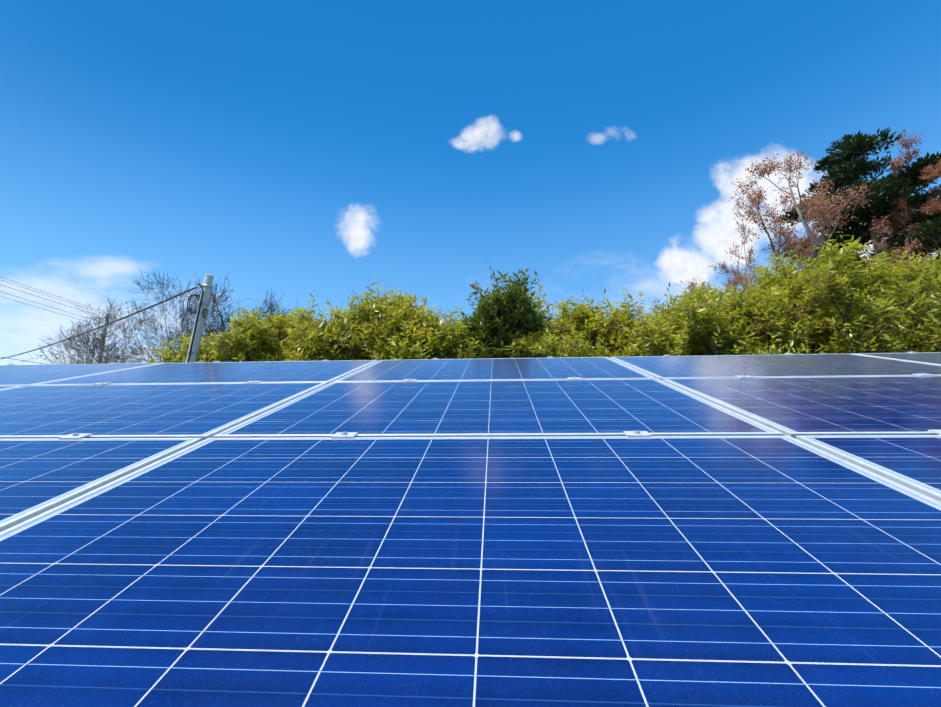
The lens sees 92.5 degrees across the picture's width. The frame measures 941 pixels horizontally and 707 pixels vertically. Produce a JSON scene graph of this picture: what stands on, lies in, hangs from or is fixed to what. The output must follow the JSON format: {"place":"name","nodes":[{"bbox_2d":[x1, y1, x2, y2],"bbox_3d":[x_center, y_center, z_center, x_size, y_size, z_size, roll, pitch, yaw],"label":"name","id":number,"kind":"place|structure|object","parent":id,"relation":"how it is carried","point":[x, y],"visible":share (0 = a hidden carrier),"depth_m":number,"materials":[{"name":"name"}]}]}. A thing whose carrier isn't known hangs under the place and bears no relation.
{"place":"outdoors","nodes":[
{"label":"outdoors","id":0,"kind":"place"},
{"bbox_2d":[0,277,196,364],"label":"overhead wires","id":1,"kind":"object","parent":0,"point":[106,324],"visible":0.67,"depth_m":13.68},
{"bbox_2d":[147,328,245,362],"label":"hedge tree","id":2,"kind":"object","parent":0,"point":[166,357],"depth_m":9.40,"materials":[{"name":"green plant"}]},
{"bbox_2d":[253,300,341,361],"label":"hedge tree","id":3,"kind":"object","parent":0,"point":[300,317],"depth_m":9.41,"materials":[{"name":"green plant"}]},
{"bbox_2d":[281,276,454,360],"bbox_3d":[-1.936,0.839,9.323,4.181,5.400,3.524,-1,-14,3],"label":"hedge tree","id":4,"kind":"object","parent":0,"point":[363,324],"depth_m":8.77,"materials":[{"name":"green plant"}]},
{"bbox_2d":[361,296,488,359],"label":"hedge tree","id":5,"kind":"object","parent":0,"point":[435,345],"depth_m":8.70,"materials":[{"name":"green plant"}]},
{"bbox_2d":[425,315,463,358],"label":"hedge tree","id":6,"kind":"object","parent":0,"point":[448,325],"depth_m":10.34,"materials":[{"name":"green plant"}]},
{"bbox_2d":[0,0,940,364],"label":"sky","id":7,"kind":"structure","parent":0,"point":[296,148],"materials":[{"name":"blue"}]},
{"bbox_2d":[502,282,586,351],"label":"hedge tree","id":8,"kind":"object","parent":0,"point":[543,312],"depth_m":10.51,"materials":[{"name":"green plant"}]},
{"bbox_2d":[505,286,682,357],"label":"hedge tree","id":9,"kind":"object","parent":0,"point":[575,324],"depth_m":8.74,"materials":[{"name":"green plant"}]},
{"bbox_2d":[564,282,740,356],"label":"hedge tree","id":10,"kind":"object","parent":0,"point":[658,336],"depth_m":8.39,"materials":[{"name":"green plant"}]},
{"bbox_2d":[637,281,818,354],"bbox_3d":[5.626,0.972,10.007,4.154,5.505,3.090,-7,-16,26],"label":"hedge tree","id":11,"kind":"object","parent":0,"point":[752,292],"depth_m":9.82,"materials":[{"name":"green plant"}]},
{"bbox_2d":[653,254,816,355],"bbox_3d":[4.912,0.992,9.131,3.641,5.021,3.979,-1,-14,3],"label":"hedge tree","id":12,"kind":"object","parent":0,"point":[708,307],"depth_m":8.34,"materials":[{"name":"green plant"}]},
{"bbox_2d":[667,260,851,355],"bbox_3d":[5.757,0.753,9.539,4.706,5.680,3.509,10,-17,-34],"label":"hedge tree","id":13,"kind":"object","parent":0,"point":[789,308],"depth_m":8.55,"materials":[{"name":"green plant"}]},
{"bbox_2d":[705,264,848,353],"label":"hedge tree","id":14,"kind":"object","parent":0,"point":[791,303],"depth_m":9.48,"materials":[{"name":"green plant"}]},
{"bbox_2d":[676,150,937,309],"bbox_3d":[10.575,-0.880,14.732,7.203,11.440,6.777,-1,-14,3],"label":"cherry tree","id":15,"kind":"object","parent":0,"point":[810,211],"depth_m":13.77,"materials":[{"name":"plant"}]},
{"bbox_2d":[733,232,940,353],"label":"hedge tree","id":16,"kind":"object","parent":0,"point":[842,278],"depth_m":8.11,"materials":[{"name":"green plant"}]},
{"bbox_2d":[745,239,934,352],"bbox_3d":[8.173,0.682,10.367,4.299,6.230,4.177,-1,-14,3],"label":"hedge tree","id":17,"kind":"object","parent":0,"point":[870,281],"depth_m":9.46,"materials":[{"name":"green plant"}]},
{"bbox_2d":[778,126,940,275],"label":"conifer tree","id":18,"kind":"object","parent":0,"point":[889,183],"depth_m":18.53,"materials":[{"name":"green plant"}]},
{"bbox_2d":[797,244,940,352],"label":"hedge tree","id":19,"kind":"object","parent":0,"point":[914,270],"depth_m":9.78,"materials":[{"name":"green plant"}]},
{"bbox_2d":[870,129,940,254],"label":"cherry tree","id":20,"kind":"object","parent":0,"point":[895,164],"depth_m":17.60,"materials":[{"name":"plant"}]},
{"bbox_2d":[896,238,940,350],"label":"hedge tree","id":21,"kind":"object","parent":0,"point":[931,260],"depth_m":9.48,"materials":[{"name":"green plant"}]},
{"label":"ground","id":22,"kind":"structure","parent":0,"visible":0},
{"bbox_2d":[22,297,162,363],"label":"bare tree","id":23,"kind":"object","parent":22,"relation":"on","point":[104,334],"visible":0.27,"depth_m":12.34,"materials":[{"name":"grey plant"}]},
{"bbox_2d":[97,314,115,363],"bbox_3d":[-28.727,3.414,34.035,1.560,13.511,0.380,-1,-14,3],"label":"utility pole","id":24,"kind":"object","parent":22,"relation":"on","point":[103,329],"visible":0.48,"depth_m":35.36,"materials":[{"name":"wood"}]},
{"bbox_2d":[47,268,224,363],"bbox_3d":[-8.293,1.016,12.103,5.012,6.431,3.515,-1,-14,3],"label":"bare tree","id":25,"kind":"object","parent":22,"relation":"on","point":[86,340],"visible":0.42,"depth_m":12.11,"materials":[{"name":"grey plant"}]},
{"bbox_2d":[186,274,213,362],"bbox_3d":[-5.124,0.979,7.968,0.522,5.148,0.283,-1,-14,3],"label":"service pole","id":26,"kind":"object","parent":22,"relation":"on","point":[201,316],"visible":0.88,"depth_m":8.37,"materials":[{"name":"grey metal"}]},
{"bbox_2d":[108,272,296,362],"bbox_3d":[-6.113,0.877,10.428,2.740,5.867,4.122,-13,-19,41],"label":"bare tree","id":27,"kind":"object","parent":22,"relation":"on","point":[190,329],"visible":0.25,"depth_m":10.40,"materials":[{"name":"grey plant"}]},
{"bbox_2d":[157,275,279,362],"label":"bare tree","id":28,"kind":"object","parent":22,"relation":"on","point":[213,298],"visible":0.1,"depth_m":10.71,"materials":[{"name":"brown plant"}]},
{"bbox_2d":[167,300,315,362],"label":"hedge tree","id":29,"kind":"object","parent":22,"relation":"on","point":[244,328],"depth_m":9.04,"materials":[{"name":"green plant"}]},
{"bbox_2d":[446,260,555,358],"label":"hedge tree","id":30,"kind":"object","parent":22,"relation":"on","point":[479,332],"depth_m":8.81,"materials":[{"name":"green plant"}]},
{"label":"array posts","id":31,"kind":"object","parent":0,"visible":0},
{"bbox_2d":[0,351,940,706],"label":"solar array","id":32,"kind":"object","parent":31,"relation":"on","point":[678,531],"visible":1,"depth_m":0.74,"materials":[{"name":"glass"}]}
]}

